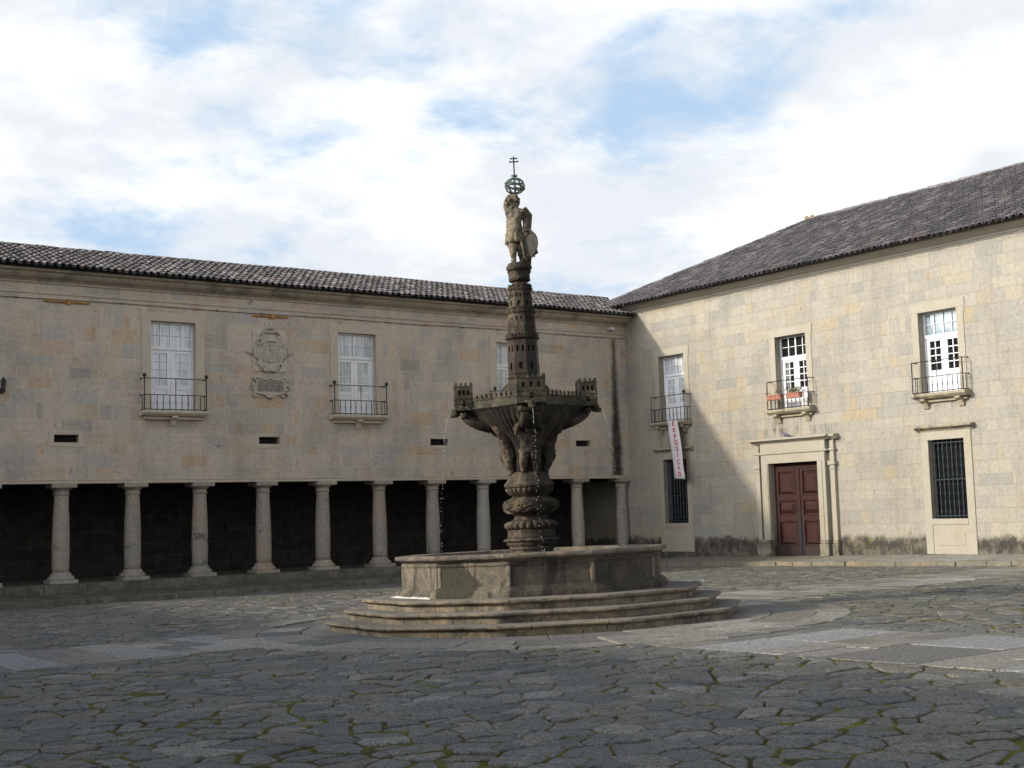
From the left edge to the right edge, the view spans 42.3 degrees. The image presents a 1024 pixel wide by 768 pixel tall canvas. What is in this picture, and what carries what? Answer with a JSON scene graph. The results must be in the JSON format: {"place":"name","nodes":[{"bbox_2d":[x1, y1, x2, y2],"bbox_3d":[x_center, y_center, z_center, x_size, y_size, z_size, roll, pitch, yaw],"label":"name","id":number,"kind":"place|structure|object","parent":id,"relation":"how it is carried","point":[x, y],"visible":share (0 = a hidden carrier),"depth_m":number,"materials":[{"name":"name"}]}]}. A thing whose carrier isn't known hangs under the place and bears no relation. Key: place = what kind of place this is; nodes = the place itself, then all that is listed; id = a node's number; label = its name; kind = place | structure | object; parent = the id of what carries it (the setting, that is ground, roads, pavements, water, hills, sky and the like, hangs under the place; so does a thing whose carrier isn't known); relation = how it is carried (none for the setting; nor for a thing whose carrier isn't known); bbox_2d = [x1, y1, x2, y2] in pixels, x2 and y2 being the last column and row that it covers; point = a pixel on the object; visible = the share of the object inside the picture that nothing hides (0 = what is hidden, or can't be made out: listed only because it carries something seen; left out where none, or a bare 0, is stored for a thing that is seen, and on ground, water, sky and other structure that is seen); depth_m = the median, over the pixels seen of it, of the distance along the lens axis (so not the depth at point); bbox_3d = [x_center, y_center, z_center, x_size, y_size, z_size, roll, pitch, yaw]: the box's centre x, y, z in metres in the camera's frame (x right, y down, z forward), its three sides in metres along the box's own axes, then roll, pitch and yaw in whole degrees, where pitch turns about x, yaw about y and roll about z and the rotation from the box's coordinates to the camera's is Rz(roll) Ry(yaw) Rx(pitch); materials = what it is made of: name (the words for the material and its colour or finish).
{"place":"outdoors","nodes":[
{"label":"outdoors","id":0,"kind":"place"},
{"bbox_2d":[0,574,401,603],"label":"pavement","id":1,"kind":"structure","parent":0,"point":[41,597],"depth_m":37.49,"materials":[{"name":"stone"}]},
{"bbox_2d":[0,562,402,596],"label":"arcade floor","id":2,"kind":"structure","parent":0,"point":[31,587],"depth_m":39.36,"materials":[{"name":"stone"}]},
{"bbox_2d":[0,565,1023,767],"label":"stone paving","id":3,"kind":"structure","parent":0,"point":[623,735],"depth_m":12.45,"materials":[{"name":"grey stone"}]},
{"bbox_2d":[0,567,1023,671],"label":"slab path","id":4,"kind":"structure","parent":0,"point":[749,619],"depth_m":18.79,"materials":[{"name":"stone"}]},
{"bbox_2d":[323,156,740,637],"bbox_3d":[0.221,0.153,22.615,6.639,8.285,6.373,2,-8,-35],"label":"fountain","id":5,"kind":"object","parent":4,"relation":"on","point":[524,585],"visible":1,"depth_m":21.02,"materials":[{"name":"stone"}]},
{"bbox_2d":[532,406,544,550],"bbox_3d":[0.415,1.556,20.947,0.295,2.466,0.402,-3,-6,17],"label":"water jet","id":6,"kind":"object","parent":5,"relation":"attached to","point":[536,467],"visible":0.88,"depth_m":21.05,"materials":[{"name":"white"}]},
{"bbox_2d":[0,566,1023,767],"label":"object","id":7,"kind":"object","parent":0,"point":[368,751],"depth_m":10.88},
{"bbox_2d":[0,578,401,609],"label":"kerb","id":8,"kind":"structure","parent":7,"relation":"on","point":[99,600],"depth_m":36.55,"materials":[{"name":"stone"}]},
{"bbox_2d":[0,241,635,586],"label":"arcaded building","id":9,"kind":"structure","parent":7,"relation":"on","point":[141,440],"depth_m":42.13,"materials":[{"name":"stone"}]},
{"bbox_2d":[0,377,5,393],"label":"wall lamp","id":10,"kind":"object","parent":9,"relation":"attached to","point":[3,384],"visible":1,"depth_m":36.66,"materials":[{"name":"black metal"}]},
{"bbox_2d":[140,311,205,410],"bbox_3d":[-10.252,-0.650,39.917,2.060,2.970,0.299,2,-7,-35],"label":"window","id":11,"kind":"structure","parent":9,"relation":"in","point":[167,348],"depth_m":40.00,"materials":[{"name":"white paint"}]},
{"bbox_2d":[4,296,620,338],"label":"wall cable","id":12,"kind":"object","parent":9,"relation":"attached to","point":[291,315],"depth_m":42.08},
{"bbox_2d":[328,323,383,414],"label":"window","id":13,"kind":"structure","parent":9,"relation":"in","point":[351,355],"depth_m":43.63,"materials":[{"name":"white paint"}]},
{"bbox_2d":[488,334,508,396],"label":"window","id":14,"kind":"structure","parent":9,"relation":"in","point":[498,351],"depth_m":46.95,"materials":[{"name":"white paint"}]},
{"bbox_2d":[582,162,1023,558],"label":"stone wing","id":15,"kind":"structure","parent":7,"relation":"on","point":[887,334],"depth_m":41.84,"materials":[{"name":"beige stone"}]},
{"bbox_2d":[653,345,690,422],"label":"window","id":16,"kind":"structure","parent":15,"relation":"in","point":[676,373],"depth_m":48.25,"materials":[{"name":"white paint"}]},
{"bbox_2d":[652,446,694,551],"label":"barred window","id":17,"kind":"structure","parent":15,"relation":"in","point":[678,535],"depth_m":47.68,"materials":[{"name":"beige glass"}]},
{"bbox_2d":[668,420,684,478],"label":"banner","id":18,"kind":"object","parent":15,"relation":"hanging from","point":[675,441],"visible":1,"depth_m":47.13,"materials":[{"name":"white fabric"}]},
{"bbox_2d":[765,390,783,400],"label":"planter","id":19,"kind":"object","parent":15,"relation":"attached to","point":[775,397],"visible":1,"depth_m":43.23,"materials":[{"name":"ceramic"}]},
{"bbox_2d":[767,323,813,409],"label":"window","id":20,"kind":"structure","parent":15,"relation":"in","point":[795,351],"depth_m":43.52,"materials":[{"name":"white paint"}]},
{"bbox_2d":[779,386,804,398],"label":"planter","id":21,"kind":"object","parent":15,"relation":"attached to","point":[793,393],"visible":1,"depth_m":42.55,"materials":[{"name":"ceramic"}]},
{"bbox_2d":[774,461,820,555],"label":"door","id":22,"kind":"structure","parent":15,"relation":"in","point":[796,484],"depth_m":43.01,"materials":[{"name":"red wood"}]},
{"bbox_2d":[909,296,967,393],"bbox_3d":[12.570,-1.078,38.736,0.334,2.695,1.910,2,-7,-35],"label":"window","id":23,"kind":"structure","parent":15,"relation":"in","point":[944,334],"depth_m":38.85,"materials":[{"name":"white paint"}]},
{"bbox_2d":[912,422,978,553],"bbox_3d":[12.656,3.029,38.229,0.565,3.740,1.980,2,-7,-35],"label":"barred window","id":24,"kind":"structure","parent":15,"relation":"in","point":[957,534],"depth_m":38.30,"materials":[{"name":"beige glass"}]},
{"bbox_2d":[661,560,1023,565],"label":"kerb","id":25,"kind":"structure","parent":7,"relation":"on","point":[905,563],"depth_m":38.17,"materials":[{"name":"stone"}]},
{"bbox_2d":[0,569,1023,672],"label":"pale slab path","id":26,"kind":"structure","parent":0,"point":[14,662],"depth_m":17.11,"materials":[{"name":"stone"}]},
{"bbox_2d":[0,0,1023,299],"label":"sky","id":27,"kind":"structure","parent":0,"point":[651,141],"materials":[{"name":"white"}]},
{"bbox_2d":[661,554,1023,561],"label":"pavement","id":28,"kind":"structure","parent":0,"point":[981,557],"depth_m":39.59,"materials":[{"name":"stone"}]}
]}

